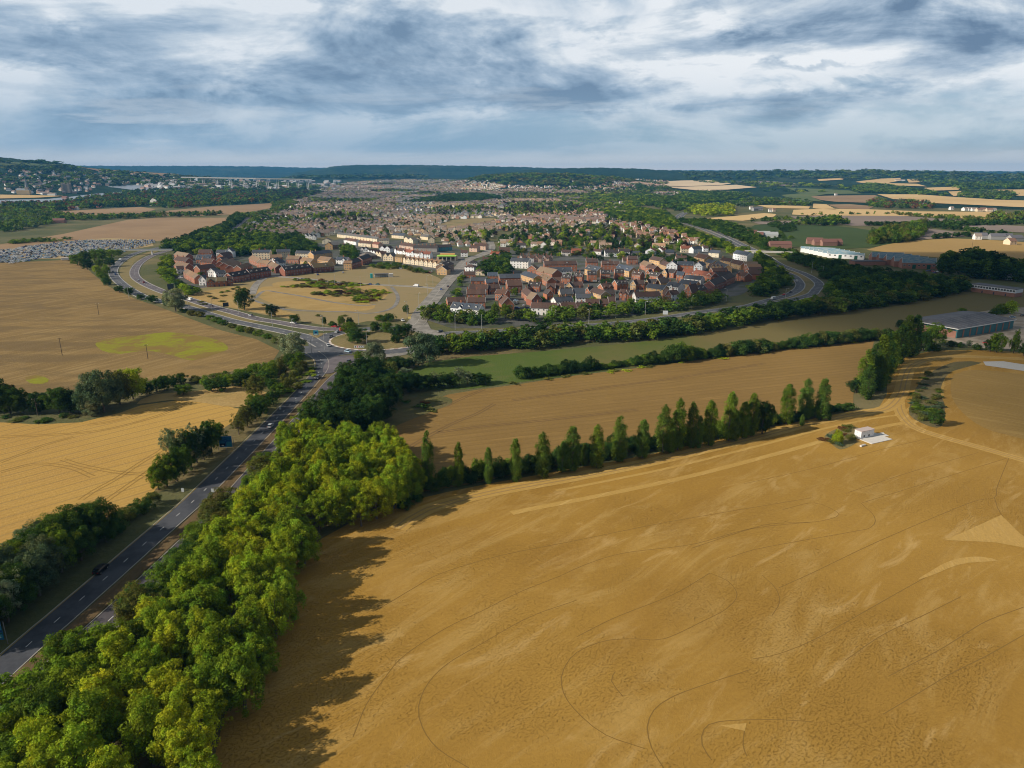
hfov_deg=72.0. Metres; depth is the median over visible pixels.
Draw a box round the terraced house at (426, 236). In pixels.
[424,234,431,239]
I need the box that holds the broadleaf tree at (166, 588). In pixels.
[159,570,178,599]
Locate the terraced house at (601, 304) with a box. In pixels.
[599,299,603,309]
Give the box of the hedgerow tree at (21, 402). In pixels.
[9,387,30,412]
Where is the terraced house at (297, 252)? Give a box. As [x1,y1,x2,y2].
[295,250,300,255]
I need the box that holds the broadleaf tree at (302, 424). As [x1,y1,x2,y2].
[292,418,315,442]
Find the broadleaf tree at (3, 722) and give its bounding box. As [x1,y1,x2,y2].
[0,709,27,754]
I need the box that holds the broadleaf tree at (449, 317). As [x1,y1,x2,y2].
[446,313,456,322]
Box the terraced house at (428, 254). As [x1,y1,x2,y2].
[425,250,432,257]
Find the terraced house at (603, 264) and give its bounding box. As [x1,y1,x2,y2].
[601,261,605,269]
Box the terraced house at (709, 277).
[706,270,717,280]
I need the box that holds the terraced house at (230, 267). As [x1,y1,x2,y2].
[226,263,236,272]
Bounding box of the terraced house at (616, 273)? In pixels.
[614,267,619,278]
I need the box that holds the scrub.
[197,278,392,317]
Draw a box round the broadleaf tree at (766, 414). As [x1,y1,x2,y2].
[752,400,777,433]
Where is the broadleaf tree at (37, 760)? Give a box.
[17,746,72,767]
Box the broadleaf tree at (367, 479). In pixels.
[357,476,377,509]
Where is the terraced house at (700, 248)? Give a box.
[696,246,702,252]
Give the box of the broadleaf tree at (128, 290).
[123,287,135,293]
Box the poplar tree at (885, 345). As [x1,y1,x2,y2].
[875,334,892,376]
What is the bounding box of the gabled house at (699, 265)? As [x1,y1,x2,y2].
[694,260,703,270]
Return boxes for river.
[0,190,162,201]
[109,185,155,189]
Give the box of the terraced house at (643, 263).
[640,260,647,269]
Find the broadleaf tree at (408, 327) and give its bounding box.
[401,323,415,336]
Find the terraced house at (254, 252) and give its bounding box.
[252,250,257,256]
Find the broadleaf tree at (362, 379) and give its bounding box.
[357,375,376,386]
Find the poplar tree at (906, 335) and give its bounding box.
[896,324,910,364]
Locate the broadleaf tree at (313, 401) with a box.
[297,396,321,421]
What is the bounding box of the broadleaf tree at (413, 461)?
[392,453,427,494]
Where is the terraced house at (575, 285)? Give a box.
[572,282,578,287]
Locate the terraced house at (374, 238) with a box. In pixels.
[371,235,378,241]
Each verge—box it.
[0,376,328,693]
[59,337,596,767]
[120,251,259,322]
[153,354,296,492]
[784,272,813,298]
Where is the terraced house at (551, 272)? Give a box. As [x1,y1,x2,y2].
[544,268,562,278]
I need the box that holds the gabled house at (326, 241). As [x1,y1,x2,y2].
[322,237,332,243]
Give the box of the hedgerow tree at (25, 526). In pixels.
[12,519,43,537]
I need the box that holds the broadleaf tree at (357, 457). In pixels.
[349,452,374,476]
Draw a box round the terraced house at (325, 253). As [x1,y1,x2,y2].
[321,250,327,256]
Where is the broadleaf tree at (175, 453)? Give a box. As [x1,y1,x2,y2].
[167,447,187,482]
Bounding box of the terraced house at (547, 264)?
[543,259,550,267]
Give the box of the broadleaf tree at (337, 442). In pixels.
[324,433,349,466]
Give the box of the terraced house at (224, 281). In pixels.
[221,277,226,285]
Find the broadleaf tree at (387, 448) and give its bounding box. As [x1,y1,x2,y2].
[376,445,395,474]
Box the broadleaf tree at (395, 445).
[389,437,408,457]
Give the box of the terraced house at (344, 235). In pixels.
[342,232,349,237]
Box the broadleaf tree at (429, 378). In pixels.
[423,373,436,388]
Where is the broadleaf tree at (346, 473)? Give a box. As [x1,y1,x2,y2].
[338,467,365,502]
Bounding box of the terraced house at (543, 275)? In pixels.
[539,271,546,283]
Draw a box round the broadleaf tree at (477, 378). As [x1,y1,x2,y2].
[468,372,484,384]
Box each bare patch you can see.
[720,723,746,730]
[919,557,996,578]
[947,515,1023,546]
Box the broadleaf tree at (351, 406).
[337,400,358,412]
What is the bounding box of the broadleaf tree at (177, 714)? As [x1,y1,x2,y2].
[146,695,220,766]
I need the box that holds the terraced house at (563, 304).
[558,302,569,312]
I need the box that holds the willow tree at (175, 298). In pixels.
[162,288,188,311]
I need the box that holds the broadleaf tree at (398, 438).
[385,435,405,453]
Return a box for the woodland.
[155,206,971,309]
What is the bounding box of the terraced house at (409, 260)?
[407,255,413,263]
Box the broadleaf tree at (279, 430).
[274,421,293,448]
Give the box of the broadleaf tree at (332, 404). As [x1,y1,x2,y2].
[318,399,343,418]
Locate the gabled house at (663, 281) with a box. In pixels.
[656,277,669,284]
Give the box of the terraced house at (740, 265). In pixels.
[737,261,743,269]
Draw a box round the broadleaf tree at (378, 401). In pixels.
[361,394,386,422]
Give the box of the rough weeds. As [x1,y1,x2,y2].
[1,340,944,445]
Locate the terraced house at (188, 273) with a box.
[186,270,191,279]
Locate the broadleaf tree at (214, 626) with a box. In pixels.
[186,613,239,665]
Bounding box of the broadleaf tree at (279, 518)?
[272,504,314,544]
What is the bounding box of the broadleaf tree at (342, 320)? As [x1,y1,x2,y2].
[337,315,344,325]
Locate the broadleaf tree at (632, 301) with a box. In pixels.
[627,297,638,309]
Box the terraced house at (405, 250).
[402,247,408,255]
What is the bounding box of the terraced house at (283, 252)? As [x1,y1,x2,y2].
[281,249,285,257]
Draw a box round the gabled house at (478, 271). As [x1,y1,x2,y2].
[475,268,486,275]
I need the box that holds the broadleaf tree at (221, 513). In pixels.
[208,507,233,528]
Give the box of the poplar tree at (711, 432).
[702,399,718,445]
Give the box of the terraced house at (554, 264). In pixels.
[551,261,557,266]
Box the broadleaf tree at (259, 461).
[244,455,272,476]
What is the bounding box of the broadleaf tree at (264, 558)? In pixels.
[251,544,287,582]
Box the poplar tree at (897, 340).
[891,331,900,370]
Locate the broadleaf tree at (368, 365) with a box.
[361,362,379,375]
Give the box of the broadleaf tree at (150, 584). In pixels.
[117,580,159,618]
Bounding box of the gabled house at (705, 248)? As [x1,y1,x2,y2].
[702,244,708,251]
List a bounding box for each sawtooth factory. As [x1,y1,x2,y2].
[800,246,864,259]
[869,252,936,268]
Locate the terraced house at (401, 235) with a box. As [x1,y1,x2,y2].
[397,233,406,238]
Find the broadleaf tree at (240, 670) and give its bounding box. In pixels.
[217,641,265,717]
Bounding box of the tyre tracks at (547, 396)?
[409,363,761,448]
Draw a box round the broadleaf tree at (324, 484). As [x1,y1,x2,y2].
[315,474,341,509]
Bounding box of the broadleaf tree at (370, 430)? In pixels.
[366,420,390,443]
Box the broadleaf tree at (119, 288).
[113,285,123,291]
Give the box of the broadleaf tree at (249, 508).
[238,499,261,525]
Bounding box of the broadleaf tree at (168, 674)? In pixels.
[129,658,197,707]
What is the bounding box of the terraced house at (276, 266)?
[271,261,280,272]
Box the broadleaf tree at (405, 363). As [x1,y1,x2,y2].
[396,357,414,367]
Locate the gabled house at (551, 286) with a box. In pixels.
[546,281,555,293]
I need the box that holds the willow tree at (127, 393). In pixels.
[103,369,135,404]
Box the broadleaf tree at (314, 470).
[305,459,329,494]
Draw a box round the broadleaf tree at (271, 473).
[249,468,280,507]
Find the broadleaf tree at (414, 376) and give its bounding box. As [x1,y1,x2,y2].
[398,371,423,391]
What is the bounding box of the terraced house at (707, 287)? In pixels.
[704,284,710,293]
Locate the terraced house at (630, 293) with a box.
[626,288,632,300]
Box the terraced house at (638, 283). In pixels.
[636,280,639,289]
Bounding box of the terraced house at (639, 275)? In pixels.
[636,269,643,279]
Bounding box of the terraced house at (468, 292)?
[466,287,470,296]
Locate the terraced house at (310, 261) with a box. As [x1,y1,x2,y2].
[306,256,316,264]
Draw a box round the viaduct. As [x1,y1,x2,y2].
[181,177,311,188]
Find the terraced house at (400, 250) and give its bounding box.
[398,247,404,253]
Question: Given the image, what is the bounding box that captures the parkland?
[188,265,440,326]
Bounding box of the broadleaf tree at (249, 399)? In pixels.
[244,393,260,408]
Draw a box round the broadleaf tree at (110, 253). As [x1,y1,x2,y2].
[106,249,117,257]
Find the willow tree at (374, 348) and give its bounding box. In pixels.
[361,341,385,359]
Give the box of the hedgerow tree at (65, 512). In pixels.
[42,504,87,536]
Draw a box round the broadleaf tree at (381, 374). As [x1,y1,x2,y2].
[375,370,398,384]
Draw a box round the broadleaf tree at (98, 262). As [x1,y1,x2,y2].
[93,259,103,267]
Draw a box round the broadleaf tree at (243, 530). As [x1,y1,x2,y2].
[225,526,255,554]
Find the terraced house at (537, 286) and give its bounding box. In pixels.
[534,280,540,291]
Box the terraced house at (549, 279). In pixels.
[543,275,555,285]
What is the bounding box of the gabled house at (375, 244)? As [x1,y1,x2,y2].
[372,241,382,247]
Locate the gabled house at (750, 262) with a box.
[743,261,757,269]
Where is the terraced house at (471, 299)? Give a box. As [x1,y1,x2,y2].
[467,297,475,303]
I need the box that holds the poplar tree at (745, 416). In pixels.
[739,401,750,438]
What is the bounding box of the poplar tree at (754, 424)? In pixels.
[744,392,759,435]
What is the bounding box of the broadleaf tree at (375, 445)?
[366,437,383,460]
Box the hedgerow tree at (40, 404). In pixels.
[26,391,50,412]
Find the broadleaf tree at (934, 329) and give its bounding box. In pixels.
[924,322,952,345]
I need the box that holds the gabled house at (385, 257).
[383,252,389,260]
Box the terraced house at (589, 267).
[585,265,593,274]
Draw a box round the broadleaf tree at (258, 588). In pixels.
[233,569,276,614]
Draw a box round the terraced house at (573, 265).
[570,260,576,270]
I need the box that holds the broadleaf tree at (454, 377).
[446,372,460,386]
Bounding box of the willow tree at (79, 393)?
[71,384,101,411]
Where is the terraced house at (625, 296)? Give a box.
[623,289,630,300]
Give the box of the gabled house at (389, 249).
[385,245,392,252]
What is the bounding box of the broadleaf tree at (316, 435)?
[308,431,329,444]
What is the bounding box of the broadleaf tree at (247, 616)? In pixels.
[224,596,269,654]
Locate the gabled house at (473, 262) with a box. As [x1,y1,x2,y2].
[469,260,476,265]
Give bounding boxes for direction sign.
[0,622,8,643]
[167,284,173,289]
[218,436,234,449]
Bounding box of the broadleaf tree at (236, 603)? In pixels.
[224,594,277,632]
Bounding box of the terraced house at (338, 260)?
[336,257,342,263]
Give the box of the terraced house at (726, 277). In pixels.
[722,274,730,285]
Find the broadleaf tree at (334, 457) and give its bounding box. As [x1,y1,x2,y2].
[326,445,347,468]
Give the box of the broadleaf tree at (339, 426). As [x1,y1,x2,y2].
[336,421,353,434]
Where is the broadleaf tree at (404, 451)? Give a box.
[393,445,417,466]
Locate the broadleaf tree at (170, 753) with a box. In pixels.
[161,726,215,767]
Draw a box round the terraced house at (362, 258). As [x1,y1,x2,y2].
[357,256,365,264]
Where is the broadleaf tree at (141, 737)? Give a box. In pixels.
[117,688,166,767]
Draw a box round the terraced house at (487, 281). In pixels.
[484,279,491,283]
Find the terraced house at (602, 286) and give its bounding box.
[597,283,607,289]
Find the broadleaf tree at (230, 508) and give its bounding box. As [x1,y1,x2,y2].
[218,496,245,512]
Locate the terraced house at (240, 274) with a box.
[234,271,244,281]
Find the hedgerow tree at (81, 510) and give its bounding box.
[66,503,107,531]
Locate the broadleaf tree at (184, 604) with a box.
[165,593,203,640]
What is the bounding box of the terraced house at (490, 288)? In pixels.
[488,284,493,293]
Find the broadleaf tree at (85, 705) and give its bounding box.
[61,684,129,755]
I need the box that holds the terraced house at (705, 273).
[702,271,708,280]
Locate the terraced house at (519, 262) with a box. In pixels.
[516,256,522,267]
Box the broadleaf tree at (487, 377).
[480,373,492,383]
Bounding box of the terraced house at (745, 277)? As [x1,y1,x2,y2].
[740,270,751,281]
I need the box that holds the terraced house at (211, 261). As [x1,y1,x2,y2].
[206,258,216,265]
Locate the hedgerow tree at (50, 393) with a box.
[37,387,69,412]
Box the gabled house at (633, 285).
[630,279,636,289]
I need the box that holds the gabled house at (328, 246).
[325,242,332,249]
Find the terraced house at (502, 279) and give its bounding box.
[498,274,506,284]
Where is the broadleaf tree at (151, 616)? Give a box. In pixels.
[137,596,176,651]
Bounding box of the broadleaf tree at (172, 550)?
[161,540,202,558]
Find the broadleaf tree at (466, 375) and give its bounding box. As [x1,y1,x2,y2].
[461,370,472,384]
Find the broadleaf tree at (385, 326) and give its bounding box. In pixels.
[379,321,392,332]
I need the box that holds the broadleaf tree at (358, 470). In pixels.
[348,459,368,485]
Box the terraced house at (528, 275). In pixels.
[525,272,533,281]
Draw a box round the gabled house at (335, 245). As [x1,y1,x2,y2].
[331,242,339,249]
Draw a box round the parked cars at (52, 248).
[0,239,154,256]
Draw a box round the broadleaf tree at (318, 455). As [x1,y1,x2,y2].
[304,447,330,489]
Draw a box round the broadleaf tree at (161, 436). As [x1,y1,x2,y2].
[158,428,172,454]
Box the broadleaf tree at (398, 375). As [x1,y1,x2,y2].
[392,371,409,390]
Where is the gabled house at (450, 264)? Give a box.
[436,260,453,272]
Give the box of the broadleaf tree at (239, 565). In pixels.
[222,550,259,599]
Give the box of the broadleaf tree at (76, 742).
[39,719,106,767]
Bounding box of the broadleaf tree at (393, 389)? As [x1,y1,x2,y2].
[379,377,404,406]
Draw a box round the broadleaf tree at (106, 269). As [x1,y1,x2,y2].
[101,264,110,272]
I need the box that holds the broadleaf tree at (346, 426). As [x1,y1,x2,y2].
[339,424,364,441]
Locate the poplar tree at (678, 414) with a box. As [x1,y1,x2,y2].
[672,397,687,449]
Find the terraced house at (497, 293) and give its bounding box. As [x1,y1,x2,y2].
[494,289,501,300]
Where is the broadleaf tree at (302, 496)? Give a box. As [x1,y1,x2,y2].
[282,487,305,515]
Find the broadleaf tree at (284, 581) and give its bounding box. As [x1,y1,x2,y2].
[263,566,306,622]
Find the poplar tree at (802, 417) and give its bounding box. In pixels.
[799,414,804,425]
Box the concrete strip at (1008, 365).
[984,361,1023,370]
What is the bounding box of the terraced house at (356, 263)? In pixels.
[351,259,358,267]
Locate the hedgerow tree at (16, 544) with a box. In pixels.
[0,539,25,561]
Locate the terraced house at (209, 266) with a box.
[205,263,215,269]
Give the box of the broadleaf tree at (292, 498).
[270,491,302,517]
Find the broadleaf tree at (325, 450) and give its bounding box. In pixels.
[313,444,339,467]
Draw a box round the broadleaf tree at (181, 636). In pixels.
[171,606,224,665]
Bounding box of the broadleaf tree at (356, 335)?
[345,326,369,343]
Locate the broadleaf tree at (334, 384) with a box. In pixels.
[327,379,338,387]
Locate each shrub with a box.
[108,512,127,527]
[108,517,130,533]
[119,507,136,524]
[121,502,142,519]
[132,496,155,514]
[140,382,155,394]
[145,491,161,501]
[148,378,162,391]
[156,375,170,389]
[165,374,177,385]
[172,373,188,383]
[173,383,191,394]
[186,309,195,315]
[189,375,201,382]
[194,311,205,316]
[198,375,210,386]
[202,378,215,391]
[206,315,214,319]
[208,373,219,378]
[210,317,222,321]
[211,377,229,391]
[215,370,230,380]
[216,319,227,324]
[223,373,235,385]
[227,323,237,327]
[232,372,249,385]
[235,325,245,331]
[241,367,256,381]
[242,374,265,394]
[243,327,255,332]
[247,362,259,374]
[252,329,263,335]
[256,362,267,372]
[256,374,268,385]
[258,369,277,384]
[259,333,273,338]
[264,363,278,377]
[265,378,279,389]
[265,389,280,405]
[267,360,276,366]
[269,382,285,395]
[270,336,279,343]
[273,359,287,374]
[279,373,293,388]
[283,353,294,366]
[287,358,299,369]
[289,370,299,380]
[292,363,303,375]
[294,351,305,361]
[300,360,307,369]
[396,497,413,510]
[410,494,423,502]
[416,305,428,318]
[421,307,436,319]
[423,477,445,491]
[431,310,445,320]
[434,466,451,486]
[435,336,447,354]
[442,466,458,486]
[444,332,460,348]
[444,334,464,351]
[452,312,465,322]
[452,466,467,484]
[452,466,469,482]
[454,335,479,352]
[458,312,480,324]
[462,330,476,349]
[463,309,476,317]
[465,467,482,484]
[470,458,487,481]
[474,332,496,350]
[475,329,493,344]
[481,310,495,318]
[484,312,498,323]
[488,329,505,344]
[488,331,505,347]
[491,456,508,478]
[493,462,510,475]
[500,328,522,345]
[502,326,518,343]
[503,334,521,347]
[507,309,522,318]
[512,334,538,348]
[512,364,527,379]
[513,324,534,340]
[515,455,525,471]
[517,325,533,340]
[519,308,535,318]
[520,312,540,322]
[520,367,532,377]
[521,460,533,472]
[524,453,536,470]
[527,329,550,347]
[529,366,541,377]
[530,321,544,334]
[533,329,549,342]
[537,366,546,376]
[538,322,556,333]
[540,329,561,346]
[541,363,553,375]
[543,310,560,321]
[544,324,563,339]
[546,305,562,317]
[549,365,560,374]
[549,456,556,467]
[551,445,566,466]
[554,330,578,343]
[555,324,575,338]
[555,364,568,374]
[557,321,579,339]
[559,311,575,321]
[560,305,579,314]
[560,359,573,373]
[569,359,579,372]
[573,320,589,333]
[573,326,588,340]
[573,361,585,370]
[575,306,592,318]
[576,303,595,311]
[579,442,592,461]
[581,361,591,370]
[583,325,605,339]
[583,355,599,369]
[587,310,607,318]
[591,303,605,311]
[594,326,615,342]
[596,320,613,329]
[599,325,617,339]
[599,363,612,368]
[601,445,612,459]
[603,305,623,315]
[604,433,616,452]
[607,301,619,309]
[611,360,625,367]
[615,322,630,337]
[615,325,633,340]
[616,302,632,314]
[620,441,633,451]
[621,436,637,452]
[627,322,648,340]
[628,355,642,365]
[630,321,647,334]
[630,435,641,453]
[632,301,650,313]
[639,354,646,364]
[640,324,662,338]
[642,353,656,363]
[645,318,662,327]
[646,303,662,312]
[646,350,662,363]
[647,297,665,309]
[648,435,656,448]
[654,324,675,335]
[655,317,676,324]
[656,318,673,334]
[657,354,665,362]
[660,301,680,311]
[660,349,674,362]
[662,297,673,305]
[662,345,684,360]
[666,323,682,335]
[666,344,689,359]
[670,317,684,327]
[674,341,696,360]
[676,297,689,309]
[676,321,699,334]
[680,314,693,320]
[682,316,704,332]
[686,297,702,305]
[686,315,709,329]
[687,293,699,304]
[692,346,703,358]
[693,311,708,317]
[696,290,709,298]
[698,296,711,305]
[698,347,708,358]
[700,316,717,331]
[702,294,718,301]
[708,343,728,356]
[709,288,724,297]
[709,348,722,357]
[710,291,728,303]
[710,313,730,328]
[713,420,724,436]
[717,307,731,322]
[722,343,734,356]
[726,310,749,326]
[729,340,747,355]
[737,340,752,353]
[739,308,752,323]
[745,306,762,321]
[745,339,757,352]
[751,338,767,353]
[753,303,766,308]
[755,308,771,321]
[755,338,771,352]
[760,300,776,307]
[764,308,777,318]
[765,340,773,350]
[767,304,787,319]
[771,302,784,308]
[772,341,779,350]
[773,413,781,423]
[776,342,785,348]
[779,299,792,309]
[779,340,792,348]
[781,416,796,422]
[782,305,798,317]
[787,301,808,315]
[787,338,796,348]
[791,410,801,421]
[792,336,807,348]
[797,303,816,315]
[797,336,811,346]
[800,298,814,307]
[801,332,820,346]
[807,294,822,301]
[807,299,828,313]
[810,332,824,346]
[816,330,832,345]
[819,302,836,314]
[821,297,837,303]
[824,331,837,345]
[826,403,834,413]
[827,297,848,312]
[827,331,843,343]
[831,429,844,441]
[832,405,840,412]
[833,331,848,343]
[835,297,853,311]
[837,403,851,410]
[840,332,855,341]
[841,328,861,342]
[842,402,858,409]
[845,433,856,440]
[849,299,862,309]
[855,331,867,341]
[857,327,873,340]
[859,295,877,307]
[861,328,878,338]
[872,297,885,307]
[872,328,887,339]
[877,294,891,306]
[884,291,899,301]
[893,293,910,303]
[902,290,918,301]
[909,393,920,398]
[911,402,924,409]
[916,412,927,420]
[924,371,933,375]
[927,408,945,425]
[933,285,948,296]
[946,340,956,345]
[950,280,965,293]
[961,280,972,289]
[972,343,982,349]
[983,339,997,350]
[988,308,1000,313]
[988,332,1009,351]
[993,303,1009,313]
[1003,299,1019,313]
[1008,328,1021,352]
[1018,343,1023,355]
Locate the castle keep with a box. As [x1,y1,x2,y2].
[61,183,71,192]
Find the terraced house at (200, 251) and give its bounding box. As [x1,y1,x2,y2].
[198,249,204,253]
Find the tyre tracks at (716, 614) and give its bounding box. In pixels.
[353,437,1023,767]
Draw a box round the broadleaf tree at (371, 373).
[359,368,376,379]
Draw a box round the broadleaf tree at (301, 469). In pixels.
[286,464,308,476]
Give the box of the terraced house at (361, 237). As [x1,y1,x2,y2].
[359,234,366,240]
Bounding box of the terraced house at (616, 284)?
[612,280,620,289]
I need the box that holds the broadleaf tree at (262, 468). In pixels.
[252,464,273,476]
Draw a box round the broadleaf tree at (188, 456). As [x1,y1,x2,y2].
[176,444,195,474]
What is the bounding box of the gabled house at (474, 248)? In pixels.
[469,244,479,251]
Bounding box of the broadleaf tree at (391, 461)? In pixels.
[377,456,401,484]
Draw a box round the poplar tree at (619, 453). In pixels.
[610,415,628,461]
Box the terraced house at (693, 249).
[689,245,697,252]
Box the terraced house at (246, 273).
[241,270,249,280]
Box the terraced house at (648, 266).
[645,264,651,271]
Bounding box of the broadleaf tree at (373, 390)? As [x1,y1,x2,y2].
[364,382,387,397]
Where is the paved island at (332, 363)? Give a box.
[323,355,354,373]
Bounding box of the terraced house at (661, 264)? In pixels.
[659,260,666,269]
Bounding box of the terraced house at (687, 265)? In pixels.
[685,259,689,268]
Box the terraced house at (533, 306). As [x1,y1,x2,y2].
[530,302,536,311]
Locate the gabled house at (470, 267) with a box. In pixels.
[465,262,476,270]
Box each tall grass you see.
[137,386,266,406]
[192,286,297,317]
[256,286,374,310]
[272,281,388,302]
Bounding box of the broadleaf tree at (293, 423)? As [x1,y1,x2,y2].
[287,415,299,434]
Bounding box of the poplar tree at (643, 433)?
[633,419,650,458]
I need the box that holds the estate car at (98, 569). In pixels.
[92,563,108,574]
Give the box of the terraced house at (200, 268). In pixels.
[193,264,207,275]
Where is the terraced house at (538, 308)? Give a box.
[536,300,541,314]
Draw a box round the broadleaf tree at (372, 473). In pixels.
[363,467,381,482]
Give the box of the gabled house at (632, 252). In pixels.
[630,249,639,255]
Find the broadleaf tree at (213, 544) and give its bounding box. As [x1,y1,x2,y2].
[186,534,231,583]
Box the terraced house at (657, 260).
[654,257,665,265]
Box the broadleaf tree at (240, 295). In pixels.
[233,286,255,309]
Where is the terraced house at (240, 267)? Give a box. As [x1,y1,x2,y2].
[233,264,244,271]
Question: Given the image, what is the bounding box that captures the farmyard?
[943,307,1023,349]
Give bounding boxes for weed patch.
[26,375,48,383]
[96,332,227,359]
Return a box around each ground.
[0,204,1023,657]
[172,239,468,287]
[383,396,451,427]
[428,246,756,327]
[824,427,857,448]
[909,361,980,427]
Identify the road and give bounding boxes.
[0,352,328,683]
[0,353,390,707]
[108,246,325,346]
[129,217,339,330]
[249,276,433,293]
[311,326,445,354]
[406,241,494,328]
[431,212,805,334]
[679,212,823,312]
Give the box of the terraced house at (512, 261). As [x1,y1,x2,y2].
[510,257,516,267]
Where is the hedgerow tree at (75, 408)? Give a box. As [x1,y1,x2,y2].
[66,391,80,412]
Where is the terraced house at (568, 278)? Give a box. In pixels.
[566,274,571,283]
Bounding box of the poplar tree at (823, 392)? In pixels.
[813,378,831,420]
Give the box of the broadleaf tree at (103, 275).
[97,271,108,279]
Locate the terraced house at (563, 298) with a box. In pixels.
[559,295,567,301]
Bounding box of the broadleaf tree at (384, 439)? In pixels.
[371,434,392,451]
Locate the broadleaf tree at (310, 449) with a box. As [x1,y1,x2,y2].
[296,440,320,479]
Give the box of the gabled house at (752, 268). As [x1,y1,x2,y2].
[746,267,763,272]
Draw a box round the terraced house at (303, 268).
[298,264,306,273]
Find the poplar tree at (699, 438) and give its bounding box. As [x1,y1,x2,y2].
[695,415,704,447]
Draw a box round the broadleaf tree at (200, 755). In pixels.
[176,742,221,767]
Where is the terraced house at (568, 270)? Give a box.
[566,265,571,273]
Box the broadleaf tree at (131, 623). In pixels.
[101,616,151,666]
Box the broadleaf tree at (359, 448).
[348,441,371,460]
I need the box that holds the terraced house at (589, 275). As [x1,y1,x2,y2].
[587,270,591,281]
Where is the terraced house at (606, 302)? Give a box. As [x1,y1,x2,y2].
[604,299,608,309]
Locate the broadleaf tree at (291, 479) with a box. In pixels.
[276,470,309,503]
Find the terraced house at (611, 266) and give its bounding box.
[610,259,613,271]
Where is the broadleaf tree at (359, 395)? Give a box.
[348,387,371,408]
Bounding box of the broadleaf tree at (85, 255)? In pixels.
[78,250,91,259]
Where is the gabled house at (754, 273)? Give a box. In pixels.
[745,270,761,279]
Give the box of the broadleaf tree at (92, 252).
[88,249,98,260]
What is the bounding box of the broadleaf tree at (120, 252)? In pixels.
[115,249,123,255]
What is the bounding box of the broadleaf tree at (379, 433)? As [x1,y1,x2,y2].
[366,426,384,441]
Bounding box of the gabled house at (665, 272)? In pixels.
[662,268,668,276]
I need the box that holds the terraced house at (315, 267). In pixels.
[310,263,318,272]
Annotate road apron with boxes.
[302,346,344,361]
[307,337,317,349]
[366,351,413,358]
[408,318,445,336]
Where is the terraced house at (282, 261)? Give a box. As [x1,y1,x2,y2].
[279,259,285,265]
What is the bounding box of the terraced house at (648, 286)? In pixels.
[645,283,652,290]
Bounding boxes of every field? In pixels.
[0,162,52,165]
[0,195,53,197]
[0,218,226,248]
[0,238,153,259]
[0,260,278,392]
[0,400,238,545]
[58,207,153,214]
[81,167,168,175]
[158,203,271,216]
[212,350,1023,767]
[364,340,873,491]
[409,289,1023,389]
[441,218,494,228]
[654,180,730,186]
[672,185,752,190]
[711,213,775,220]
[743,181,795,185]
[751,224,902,248]
[754,221,790,223]
[758,205,809,208]
[782,192,835,201]
[786,187,860,193]
[791,216,960,225]
[792,209,1006,218]
[811,195,876,202]
[813,204,835,209]
[818,178,842,180]
[830,204,872,208]
[857,178,923,185]
[868,238,1023,262]
[878,194,993,200]
[915,199,1023,206]
[916,229,972,238]
[925,187,959,190]
[949,189,1023,195]
[963,225,1023,231]
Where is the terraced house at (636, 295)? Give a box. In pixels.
[632,290,640,301]
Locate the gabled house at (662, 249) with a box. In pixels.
[657,247,664,254]
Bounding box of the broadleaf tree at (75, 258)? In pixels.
[67,254,83,264]
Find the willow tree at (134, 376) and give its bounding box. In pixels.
[117,367,148,398]
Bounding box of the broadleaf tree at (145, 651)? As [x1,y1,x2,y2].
[114,636,170,695]
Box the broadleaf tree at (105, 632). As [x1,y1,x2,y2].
[76,625,141,672]
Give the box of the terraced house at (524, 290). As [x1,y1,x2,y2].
[521,285,530,298]
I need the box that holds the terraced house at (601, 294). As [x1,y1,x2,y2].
[597,290,610,298]
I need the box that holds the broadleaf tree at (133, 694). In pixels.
[108,683,163,742]
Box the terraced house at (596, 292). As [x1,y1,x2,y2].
[593,288,601,297]
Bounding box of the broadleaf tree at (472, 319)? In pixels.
[467,316,477,325]
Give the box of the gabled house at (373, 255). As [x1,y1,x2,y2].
[360,252,376,258]
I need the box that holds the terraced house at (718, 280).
[713,277,721,288]
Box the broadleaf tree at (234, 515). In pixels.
[223,505,252,531]
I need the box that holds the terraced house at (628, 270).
[623,265,637,276]
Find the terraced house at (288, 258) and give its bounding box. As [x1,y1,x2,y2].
[286,254,291,262]
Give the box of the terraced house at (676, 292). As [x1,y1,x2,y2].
[672,288,679,300]
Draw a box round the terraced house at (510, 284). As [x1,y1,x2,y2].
[505,280,514,292]
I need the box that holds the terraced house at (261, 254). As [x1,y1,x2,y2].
[258,248,263,258]
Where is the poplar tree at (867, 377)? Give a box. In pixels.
[859,365,876,399]
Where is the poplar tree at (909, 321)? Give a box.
[901,314,916,356]
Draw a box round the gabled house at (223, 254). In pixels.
[217,251,232,258]
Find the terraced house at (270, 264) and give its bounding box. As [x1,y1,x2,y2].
[268,260,274,271]
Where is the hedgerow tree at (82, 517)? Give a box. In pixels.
[66,505,95,535]
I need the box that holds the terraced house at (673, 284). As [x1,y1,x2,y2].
[670,282,676,289]
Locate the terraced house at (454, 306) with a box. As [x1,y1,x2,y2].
[450,302,459,311]
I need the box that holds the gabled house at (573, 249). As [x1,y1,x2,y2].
[571,248,580,254]
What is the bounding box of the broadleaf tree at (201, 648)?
[186,633,226,687]
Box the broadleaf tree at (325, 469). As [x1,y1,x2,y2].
[314,461,339,492]
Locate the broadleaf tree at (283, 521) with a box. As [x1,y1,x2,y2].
[268,511,300,541]
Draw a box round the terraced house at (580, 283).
[577,281,583,287]
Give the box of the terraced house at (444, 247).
[441,244,446,250]
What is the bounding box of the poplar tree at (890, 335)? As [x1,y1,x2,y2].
[882,331,897,374]
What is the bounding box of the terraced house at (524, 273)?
[520,271,528,280]
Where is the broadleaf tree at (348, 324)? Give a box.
[341,321,357,332]
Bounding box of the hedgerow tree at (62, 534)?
[42,522,81,572]
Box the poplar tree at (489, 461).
[483,447,493,484]
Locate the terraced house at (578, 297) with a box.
[575,293,581,301]
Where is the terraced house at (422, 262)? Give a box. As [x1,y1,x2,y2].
[420,257,426,265]

